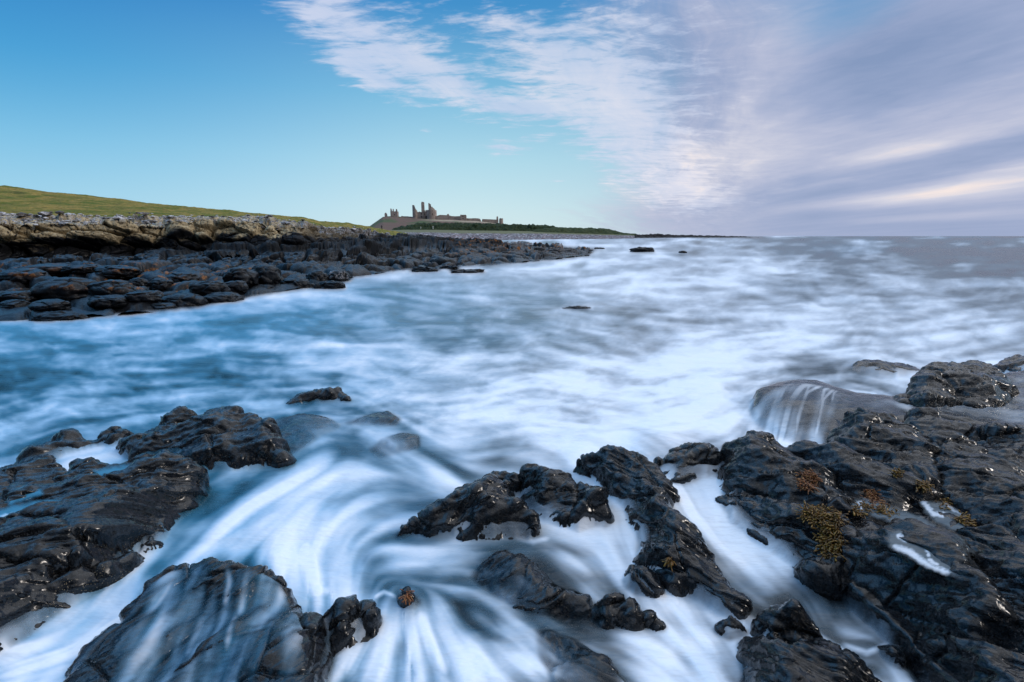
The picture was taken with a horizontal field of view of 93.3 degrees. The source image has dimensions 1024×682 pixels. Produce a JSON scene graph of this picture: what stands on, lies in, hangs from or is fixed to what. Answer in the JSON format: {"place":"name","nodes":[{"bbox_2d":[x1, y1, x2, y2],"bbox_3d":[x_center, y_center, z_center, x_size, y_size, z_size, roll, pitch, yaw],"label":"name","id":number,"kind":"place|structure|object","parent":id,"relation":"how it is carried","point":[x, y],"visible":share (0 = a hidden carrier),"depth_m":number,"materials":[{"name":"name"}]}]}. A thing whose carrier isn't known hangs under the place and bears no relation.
{"place":"outdoors","nodes":[
{"label":"outdoors","id":0,"kind":"place"},
{"bbox_2d":[0,185,406,235],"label":"hill","id":1,"kind":"structure","parent":0,"point":[15,200],"depth_m":96.74,"materials":[{"name":"plant"}]},
{"bbox_2d":[0,211,392,235],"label":"rubble","id":2,"kind":"object","parent":1,"relation":"on","point":[62,223],"visible":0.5,"depth_m":47.72,"materials":[{"name":"stone"}]},
{"bbox_2d":[0,244,850,420],"bbox_3d":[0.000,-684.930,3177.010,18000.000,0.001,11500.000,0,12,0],"label":"ground","id":3,"kind":"structure","parent":0,"point":[4,387],"depth_m":24.47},
{"bbox_2d":[0,213,589,321],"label":"rocky shore","id":4,"kind":"structure","parent":3,"relation":"on","point":[205,248],"depth_m":45.18,"materials":[{"name":"stone"}]},
{"bbox_2d":[0,299,30,307],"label":"boulder","id":5,"kind":"object","parent":4,"relation":"on","point":[12,303],"visible":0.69,"depth_m":19.03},
{"bbox_2d":[0,290,39,302],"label":"boulder","id":6,"kind":"object","parent":4,"relation":"on","point":[19,295],"visible":0.58,"depth_m":20.24,"materials":[{"name":"stone"}]},
{"bbox_2d":[0,268,49,285],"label":"boulder","id":7,"kind":"object","parent":4,"relation":"on","point":[24,275],"visible":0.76,"depth_m":26.27,"materials":[{"name":"stone"}]},
{"bbox_2d":[13,263,70,277],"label":"boulder","id":8,"kind":"object","parent":4,"relation":"on","point":[52,269],"visible":0.41,"depth_m":29.84,"materials":[{"name":"stone"}]},
{"bbox_2d":[28,299,70,310],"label":"boulder","id":9,"kind":"object","parent":4,"relation":"on","point":[50,305],"visible":0.84,"depth_m":18.20,"materials":[{"name":"stone"}]},
{"bbox_2d":[28,311,90,321],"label":"boulder","id":10,"kind":"object","parent":4,"relation":"on","point":[50,316],"visible":0.57,"depth_m":17.57,"materials":[{"name":"stone"}]},
{"bbox_2d":[30,277,97,301],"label":"boulder","id":11,"kind":"object","parent":4,"relation":"on","point":[69,289],"visible":0.61,"depth_m":20.69,"materials":[{"name":"stone"}]},
{"bbox_2d":[60,264,101,273],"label":"boulder","id":12,"kind":"object","parent":4,"relation":"on","point":[83,269],"visible":0.68,"depth_m":29.54,"materials":[{"name":"stone"}]},
{"bbox_2d":[87,294,127,308],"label":"boulder","id":13,"kind":"object","parent":4,"relation":"on","point":[117,301],"visible":0.88,"depth_m":19.58,"materials":[{"name":"stone"}]},
{"bbox_2d":[87,279,135,295],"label":"boulder","id":14,"kind":"object","parent":4,"relation":"on","point":[113,287],"visible":0.68,"depth_m":20.68,"materials":[{"name":"stone"}]},
{"bbox_2d":[94,265,141,278],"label":"boulder","id":15,"kind":"object","parent":4,"relation":"on","point":[119,271],"visible":0.9,"depth_m":29.36,"materials":[{"name":"stone"}]},
{"bbox_2d":[128,277,148,286],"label":"boulder","id":16,"kind":"object","parent":4,"relation":"on","point":[138,281],"visible":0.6,"depth_m":28.00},
{"bbox_2d":[123,290,162,301],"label":"boulder","id":17,"kind":"object","parent":4,"relation":"on","point":[144,296],"visible":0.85,"depth_m":20.18,"materials":[{"name":"stone"}]},
{"bbox_2d":[147,278,173,290],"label":"boulder","id":18,"kind":"object","parent":4,"relation":"on","point":[159,284],"visible":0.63,"depth_m":26.73,"materials":[{"name":"stone"}]},
{"bbox_2d":[150,303,178,311],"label":"boulder","id":19,"kind":"object","parent":4,"relation":"on","point":[161,307],"visible":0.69,"depth_m":20.22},
{"bbox_2d":[166,272,199,282],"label":"boulder","id":20,"kind":"object","parent":4,"relation":"on","point":[175,277],"visible":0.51,"depth_m":29.93,"materials":[{"name":"stone"}]},
{"bbox_2d":[161,293,207,309],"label":"boulder","id":21,"kind":"object","parent":4,"relation":"on","point":[188,301],"visible":0.66,"depth_m":21.09,"materials":[{"name":"stone"}]},
{"bbox_2d":[189,280,230,295],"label":"boulder","id":22,"kind":"object","parent":4,"relation":"on","point":[203,288],"visible":0.56,"depth_m":22.85,"materials":[{"name":"stone"}]},
{"bbox_2d":[203,292,243,305],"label":"boulder","id":23,"kind":"object","parent":4,"relation":"on","point":[212,298],"visible":0.71,"depth_m":22.26,"materials":[{"name":"stone"}]},
{"bbox_2d":[225,280,248,293],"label":"boulder","id":24,"kind":"object","parent":4,"relation":"on","point":[241,286],"visible":0.73,"depth_m":24.59,"materials":[{"name":"stone"}]},
{"bbox_2d":[222,267,258,287],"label":"boulder","id":25,"kind":"object","parent":4,"relation":"on","point":[249,277],"visible":0.69,"depth_m":26.23,"materials":[{"name":"stone"}]},
{"bbox_2d":[257,284,273,288],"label":"boulder","id":26,"kind":"object","parent":4,"relation":"on","point":[267,286],"visible":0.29,"depth_m":26.75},
{"bbox_2d":[251,264,281,284],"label":"boulder","id":27,"kind":"object","parent":4,"relation":"on","point":[270,274],"visible":0.64,"depth_m":27.61,"materials":[{"name":"stone"}]},
{"bbox_2d":[280,277,309,291],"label":"boulder","id":28,"kind":"object","parent":4,"relation":"on","point":[303,283],"visible":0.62,"depth_m":28.47,"materials":[{"name":"stone"}]},
{"bbox_2d":[306,270,328,280],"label":"boulder","id":29,"kind":"object","parent":4,"relation":"on","point":[320,275],"visible":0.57,"depth_m":31.74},
{"bbox_2d":[328,270,349,283],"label":"boulder","id":30,"kind":"object","parent":4,"relation":"on","point":[343,276],"visible":0.54,"depth_m":32.48,"materials":[{"name":"stone"}]},
{"bbox_2d":[633,233,746,237],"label":"reef","id":31,"kind":"object","parent":3,"relation":"on","point":[657,235],"visible":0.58,"depth_m":809.17},
{"bbox_2d":[370,216,495,229],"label":"hill","id":32,"kind":"structure","parent":0,"point":[388,223],"depth_m":753.76,"materials":[{"name":"plant"}]},
{"bbox_2d":[390,209,398,216],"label":"castle tower","id":33,"kind":"structure","parent":32,"relation":"on","point":[393,213],"depth_m":821.13,"materials":[{"name":"stone"}]},
{"bbox_2d":[412,202,436,218],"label":"castle gatehouse","id":34,"kind":"object","parent":32,"relation":"on","point":[430,213],"visible":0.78,"depth_m":822.81,"materials":[{"name":"stone"}]},
{"bbox_2d":[436,214,459,219],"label":"curtain wall","id":35,"kind":"structure","parent":32,"relation":"on","point":[448,216],"depth_m":823.15,"materials":[{"name":"stone"}]},
{"bbox_2d":[460,215,466,219],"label":"wall tower","id":36,"kind":"structure","parent":32,"relation":"on","point":[463,217],"depth_m":820.24,"materials":[{"name":"stone"}]},
{"bbox_2d":[466,218,480,220],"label":"curtain wall","id":37,"kind":"structure","parent":32,"relation":"on","point":[473,219],"depth_m":823.85,"materials":[{"name":"stone"}]},
{"bbox_2d":[482,219,495,222],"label":"curtain wall","id":38,"kind":"structure","parent":32,"relation":"on","point":[489,220],"depth_m":824.20,"materials":[{"name":"stone"}]},
{"bbox_2d":[235,412,781,681],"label":"sea bed","id":39,"kind":"object","parent":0,"point":[550,572],"depth_m":4.66,"materials":[{"name":"stone"}]},
{"bbox_2d":[0,457,67,494],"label":"rock","id":40,"kind":"object","parent":39,"relation":"on","point":[45,467],"visible":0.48,"depth_m":5.84,"materials":[{"name":"stone"}]},
{"bbox_2d":[0,515,93,575],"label":"rock","id":41,"kind":"object","parent":39,"relation":"on","point":[59,545],"visible":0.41,"depth_m":4.13,"materials":[{"name":"stone"}]},
{"bbox_2d":[14,426,133,463],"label":"rock","id":42,"kind":"object","parent":39,"relation":"on","point":[58,443],"visible":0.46,"depth_m":6.78,"materials":[{"name":"stone"}]},
{"bbox_2d":[0,523,165,650],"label":"rock","id":43,"kind":"object","parent":39,"relation":"on","point":[35,594],"visible":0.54,"depth_m":3.95,"materials":[{"name":"stone"}]},
{"bbox_2d":[0,449,212,568],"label":"rock","id":44,"kind":"object","parent":39,"relation":"on","point":[115,514],"visible":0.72,"depth_m":5.00,"materials":[{"name":"stone"}]},
{"bbox_2d":[9,487,41,503],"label":"tide pool","id":45,"kind":"structure","parent":44,"relation":"on","point":[39,492],"depth_m":4.86,"materials":[{"name":"liquid"}]},
{"bbox_2d":[0,500,55,516],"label":"tide pool","id":46,"kind":"structure","parent":44,"relation":"on","point":[7,511],"depth_m":4.62,"materials":[{"name":"liquid"}]},
{"bbox_2d":[94,465,127,475],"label":"tide pool","id":47,"kind":"structure","parent":44,"relation":"on","point":[103,471],"depth_m":5.44,"materials":[{"name":"liquid"}]},
{"bbox_2d":[63,557,318,681],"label":"boulder","id":48,"kind":"object","parent":39,"relation":"on","point":[201,601],"visible":0.92,"depth_m":3.46,"materials":[{"name":"stone"}]},
{"bbox_2d":[116,405,296,493],"bbox_3d":[-4.251,1.548,6.975,2.865,1.116,1.634,0,12,0],"label":"rock","id":49,"kind":"object","parent":39,"relation":"on","point":[235,437],"visible":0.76,"depth_m":6.54,"materials":[{"name":"stone"}]},
{"bbox_2d":[277,413,336,454],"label":"rock","id":50,"kind":"object","parent":39,"relation":"on","point":[298,432],"visible":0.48,"depth_m":7.67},
{"bbox_2d":[281,386,350,418],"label":"rock","id":51,"kind":"object","parent":39,"relation":"on","point":[320,395],"visible":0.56,"depth_m":8.98,"materials":[{"name":"stone"}]},
{"bbox_2d":[300,611,333,681],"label":"rock","id":52,"kind":"object","parent":39,"relation":"on","point":[323,661],"visible":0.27,"depth_m":3.47,"materials":[{"name":"stone"}]},
{"bbox_2d":[323,594,382,664],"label":"rock","id":53,"kind":"object","parent":39,"relation":"on","point":[346,618],"visible":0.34,"depth_m":3.69,"materials":[{"name":"stone"}]},
{"bbox_2d":[354,411,400,436],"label":"rock","id":54,"kind":"object","parent":39,"relation":"on","point":[386,418],"visible":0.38,"depth_m":8.04,"materials":[{"name":"stone"}]},
{"bbox_2d":[372,433,420,456],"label":"rock","id":55,"kind":"object","parent":39,"relation":"on","point":[406,441],"visible":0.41,"depth_m":7.14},
{"bbox_2d":[396,586,420,607],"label":"rock","id":56,"kind":"object","parent":39,"relation":"on","point":[416,602],"visible":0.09,"depth_m":4.01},
{"bbox_2d":[398,589,414,605],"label":"seaweed","id":57,"kind":"object","parent":56,"relation":"on","point":[408,597],"visible":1,"depth_m":3.95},
{"bbox_2d":[397,473,549,571],"bbox_3d":[-0.456,1.976,5.258,1.880,1.020,1.061,0,12,0],"label":"rock","id":58,"kind":"object","parent":39,"relation":"on","point":[487,505],"visible":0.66,"depth_m":4.98,"materials":[{"name":"stone"}]},
{"bbox_2d":[491,471,521,493],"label":"rock","id":59,"kind":"object","parent":39,"relation":"on","point":[512,481],"visible":0.19,"depth_m":5.77,"materials":[{"name":"stone"}]},
{"bbox_2d":[467,549,592,641],"bbox_3d":[0.179,2.347,4.245,1.390,0.720,0.847,10,16,40],"label":"rock","id":60,"kind":"object","parent":39,"relation":"on","point":[522,582],"visible":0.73,"depth_m":4.07,"materials":[{"name":"stone"}]},
{"bbox_2d":[519,463,578,527],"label":"rock","id":61,"kind":"object","parent":39,"relation":"on","point":[554,491],"visible":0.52,"depth_m":5.40,"materials":[{"name":"stone"}]},
{"bbox_2d":[539,630,623,681],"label":"rock","id":62,"kind":"object","parent":39,"relation":"on","point":[574,661],"visible":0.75,"depth_m":3.45,"materials":[{"name":"stone"}]},
{"bbox_2d":[567,481,614,526],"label":"rock","id":63,"kind":"object","parent":39,"relation":"on","point":[592,501],"visible":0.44,"depth_m":5.10,"materials":[{"name":"stone"}]},
{"bbox_2d":[578,592,665,651],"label":"rock","id":64,"kind":"object","parent":39,"relation":"on","point":[609,611],"visible":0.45,"depth_m":3.81,"materials":[{"name":"stone"}]},
{"bbox_2d":[624,564,664,598],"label":"rock","id":65,"kind":"object","parent":39,"relation":"on","point":[646,580],"visible":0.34,"depth_m":4.17,"materials":[{"name":"stone"}]},
{"bbox_2d":[573,444,752,619],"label":"basalt ridge","id":66,"kind":"structure","parent":39,"relation":"on","point":[643,487],"depth_m":4.58,"materials":[{"name":"stone"}]},
{"bbox_2d":[661,557,675,571],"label":"seaweed","id":67,"kind":"object","parent":66,"relation":"on","point":[669,562],"visible":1,"depth_m":4.20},
{"bbox_2d":[653,442,724,483],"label":"rock","id":68,"kind":"object","parent":39,"relation":"on","point":[684,461],"visible":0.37,"depth_m":5.95,"materials":[{"name":"stone"}]},
{"bbox_2d":[714,615,746,643],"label":"rock","id":69,"kind":"object","parent":39,"relation":"on","point":[722,627],"visible":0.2,"depth_m":3.72,"materials":[{"name":"stone"}]},
{"bbox_2d":[715,490,857,607],"bbox_3d":[2.797,2.059,4.854,1.166,1.037,1.858,-4,13,-17],"label":"rock","id":70,"kind":"object","parent":39,"relation":"on","point":[776,520],"visible":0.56,"depth_m":4.54,"materials":[{"name":"stone"}]},
{"bbox_2d":[795,500,848,527],"bbox_3d":[2.957,1.640,4.625,0.432,0.210,0.523,8,15,33],"label":"seaweed","id":71,"kind":"object","parent":70,"relation":"on","point":[815,515],"visible":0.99,"depth_m":4.53,"materials":[{"name":"plant"}]},
{"bbox_2d":[812,519,849,561],"bbox_3d":[2.859,1.782,4.345,0.275,0.267,0.480,5,13,21],"label":"seaweed","id":72,"kind":"object","parent":70,"relation":"on","point":[825,546],"visible":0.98,"depth_m":4.33,"materials":[{"name":"plant"}]},
{"bbox_2d":[750,598,822,642],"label":"rock","id":73,"kind":"object","parent":39,"relation":"on","point":[790,621],"visible":0.34,"depth_m":3.57,"materials":[{"name":"stone"}]},
{"bbox_2d":[717,430,862,519],"bbox_3d":[3.096,1.796,5.551,1.560,1.236,2.056,-11,16,-42],"label":"rock","id":74,"kind":"object","parent":39,"relation":"on","point":[764,464],"visible":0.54,"depth_m":5.27,"materials":[{"name":"stone"}]},
{"bbox_2d":[794,468,822,493],"bbox_3d":[3.072,1.459,5.035,0.281,0.175,0.380,12,17,43],"label":"seaweed","id":75,"kind":"object","parent":74,"relation":"on","point":[806,475],"visible":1,"depth_m":5.04,"materials":[{"name":"plant"}]},
{"bbox_2d":[848,500,872,519],"bbox_3d":[3.418,1.645,4.731,0.379,0.103,0.183,-9,15,-37],"label":"seaweed","id":76,"kind":"object","parent":74,"relation":"on","point":[864,505],"visible":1,"depth_m":4.71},
{"bbox_2d":[736,634,881,681],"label":"rock","id":77,"kind":"object","parent":39,"relation":"on","point":[761,658],"visible":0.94,"depth_m":3.17,"materials":[{"name":"stone"}]},
{"bbox_2d":[752,379,910,441],"bbox_3d":[5.428,1.366,8.241,3.051,0.931,2.802,0,12,0],"label":"rock ledge","id":78,"kind":"object","parent":39,"relation":"on","point":[804,404],"visible":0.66,"depth_m":7.99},
{"bbox_2d":[738,488,973,681],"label":"bedrock ledge","id":79,"kind":"object","parent":39,"relation":"on","point":[891,625],"visible":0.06,"depth_m":3.79,"materials":[{"name":"stone"}]},
{"bbox_2d":[872,502,899,521],"bbox_3d":[3.677,1.668,4.730,0.317,0.107,0.232,-11,16,-41],"label":"seaweed","id":80,"kind":"object","parent":79,"relation":"on","point":[882,511],"visible":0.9,"depth_m":4.71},
{"bbox_2d":[852,501,934,526],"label":"tide pool","id":81,"kind":"structure","parent":79,"relation":"on","point":[903,515],"depth_m":4.67,"materials":[{"name":"liquid"}]},
{"bbox_2d":[920,501,964,529],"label":"tide pool","id":82,"kind":"structure","parent":79,"relation":"on","point":[932,509],"depth_m":4.69,"materials":[{"name":"liquid"}]},
{"bbox_2d":[933,497,952,509],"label":"seaweed","id":83,"kind":"object","parent":79,"relation":"on","point":[946,502],"visible":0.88,"depth_m":4.87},
{"bbox_2d":[953,510,976,526],"bbox_3d":[4.288,1.707,4.567,0.364,0.133,0.171,-10,16,-38],"label":"seaweed","id":84,"kind":"object","parent":79,"relation":"on","point":[967,520],"visible":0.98,"depth_m":4.54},
{"bbox_2d":[785,440,940,510],"bbox_3d":[3.879,1.804,5.527,1.600,1.228,1.780,0,12,0],"label":"rock","id":85,"kind":"object","parent":39,"relation":"on","point":[853,471],"visible":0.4,"depth_m":5.19,"materials":[{"name":"stone"}]},
{"bbox_2d":[860,488,887,509],"bbox_3d":[3.671,1.617,4.912,0.238,0.117,0.420,12,17,43],"label":"seaweed","id":86,"kind":"object","parent":85,"relation":"on","point":[870,495],"visible":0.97,"depth_m":4.98,"materials":[{"name":"plant"}]},
{"bbox_2d":[886,467,905,477],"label":"seaweed","id":87,"kind":"object","parent":85,"relation":"on","point":[897,472],"visible":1,"depth_m":5.08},
{"bbox_2d":[915,479,934,494],"bbox_3d":[4.195,1.479,4.913,0.176,0.105,0.190,7,14,29],"label":"seaweed","id":88,"kind":"object","parent":85,"relation":"on","point":[922,484],"visible":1,"depth_m":4.91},
{"bbox_2d":[823,407,944,497],"bbox_3d":[4.619,1.664,5.889,1.742,1.363,2.430,0,12,0],"label":"rock","id":89,"kind":"object","parent":39,"relation":"on","point":[891,440],"visible":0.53,"depth_m":5.75,"materials":[{"name":"stone"}]},
{"bbox_2d":[877,644,907,671],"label":"rock","id":90,"kind":"object","parent":39,"relation":"on","point":[891,653],"visible":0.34,"depth_m":3.48,"materials":[{"name":"stone"}]},
{"bbox_2d":[893,392,910,404],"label":"rock","id":91,"kind":"object","parent":39,"relation":"on","point":[903,397],"visible":0.13,"depth_m":8.16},
{"bbox_2d":[839,518,1017,663],"bbox_3d":[3.290,2.159,3.872,1.407,1.256,1.972,0,12,0],"label":"rock","id":92,"kind":"object","parent":39,"relation":"on","point":[969,602],"visible":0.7,"depth_m":3.65,"materials":[{"name":"stone"}]},
{"bbox_2d":[889,530,959,575],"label":"tide pool","id":93,"kind":"structure","parent":92,"relation":"on","point":[923,556],"depth_m":3.75,"materials":[{"name":"liquid"}]},
{"bbox_2d":[905,360,1019,409],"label":"boulder","id":94,"kind":"object","parent":39,"relation":"on","point":[977,384],"visible":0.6,"depth_m":8.10,"materials":[{"name":"stone"}]},
{"bbox_2d":[904,407,1023,465],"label":"rock","id":95,"kind":"object","parent":39,"relation":"on","point":[1003,440],"visible":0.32,"depth_m":6.04,"materials":[{"name":"stone"}]},
{"bbox_2d":[913,634,1023,681],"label":"rock","id":96,"kind":"object","parent":39,"relation":"on","point":[972,660],"visible":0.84,"depth_m":3.08,"materials":[{"name":"stone"}]},
{"bbox_2d":[926,430,1023,541],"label":"rock","id":97,"kind":"object","parent":39,"relation":"on","point":[980,484],"visible":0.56,"depth_m":4.93,"materials":[{"name":"stone"}]},
{"bbox_2d":[943,524,1023,651],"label":"rock","id":98,"kind":"object","parent":39,"relation":"on","point":[998,550],"visible":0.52,"depth_m":3.66,"materials":[{"name":"stone"}]},
{"bbox_2d":[0,236,1023,681],"bbox_3d":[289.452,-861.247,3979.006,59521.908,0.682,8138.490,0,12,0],"label":"sea","id":99,"kind":"structure","parent":0,"point":[664,348],"depth_m":9.32,"materials":[{"name":"liquid"}]},
{"bbox_2d":[312,280,345,289],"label":"boulder","id":100,"kind":"object","parent":99,"relation":"in","point":[330,285],"visible":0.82,"depth_m":28.32,"materials":[{"name":"stone"}]},
{"bbox_2d":[411,266,437,272],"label":"boulder","id":101,"kind":"object","parent":99,"relation":"in","point":[419,269],"visible":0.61,"depth_m":40.87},
{"bbox_2d":[439,265,456,271],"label":"boulder","id":102,"kind":"object","parent":99,"relation":"in","point":[449,268],"visible":0.85,"depth_m":44.82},
{"bbox_2d":[451,269,484,273],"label":"boulder","id":103,"kind":"object","parent":99,"relation":"in","point":[467,271],"visible":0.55,"depth_m":39.62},
{"bbox_2d":[564,306,589,308],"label":"boulder","id":104,"kind":"object","parent":99,"relation":"in","point":[577,307],"visible":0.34,"depth_m":20.50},
{"bbox_2d":[629,247,653,252],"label":"boulder","id":105,"kind":"object","parent":99,"relation":"in","point":[642,250],"visible":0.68,"depth_m":92.49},
{"bbox_2d":[850,359,919,373],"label":"rock","id":106,"kind":"object","parent":99,"relation":"in","point":[864,365],"visible":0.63,"depth_m":11.02,"materials":[{"name":"stone"}]},
{"bbox_2d":[894,370,1023,427],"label":"rock platform","id":107,"kind":"object","parent":99,"relation":"in","point":[1012,412],"visible":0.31,"depth_m":7.62,"materials":[{"name":"stone"}]},
{"bbox_2d":[993,354,1023,372],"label":"rock","id":108,"kind":"object","parent":99,"relation":"in","point":[1014,363],"visible":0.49,"depth_m":10.68,"materials":[{"name":"stone"}]},
{"bbox_2d":[390,230,633,239],"bbox_3d":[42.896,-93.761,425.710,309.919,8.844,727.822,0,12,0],"label":"beach","id":109,"kind":"structure","parent":0,"point":[510,235],"depth_m":448.38,"materials":[{"name":"stone"}]},
{"bbox_2d":[392,222,554,230],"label":"scrub","id":110,"kind":"object","parent":109,"relation":"on","point":[476,226],"visible":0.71,"depth_m":543.38,"materials":[{"name":"green plant"}]},
{"bbox_2d":[0,0,1023,235],"label":"sky","id":111,"kind":"structure","parent":0,"point":[673,117],"materials":[{"name":"blue"}]},
{"bbox_2d":[533,227,635,234],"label":"headland","id":112,"kind":"structure","parent":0,"point":[590,230],"depth_m":613.13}
]}

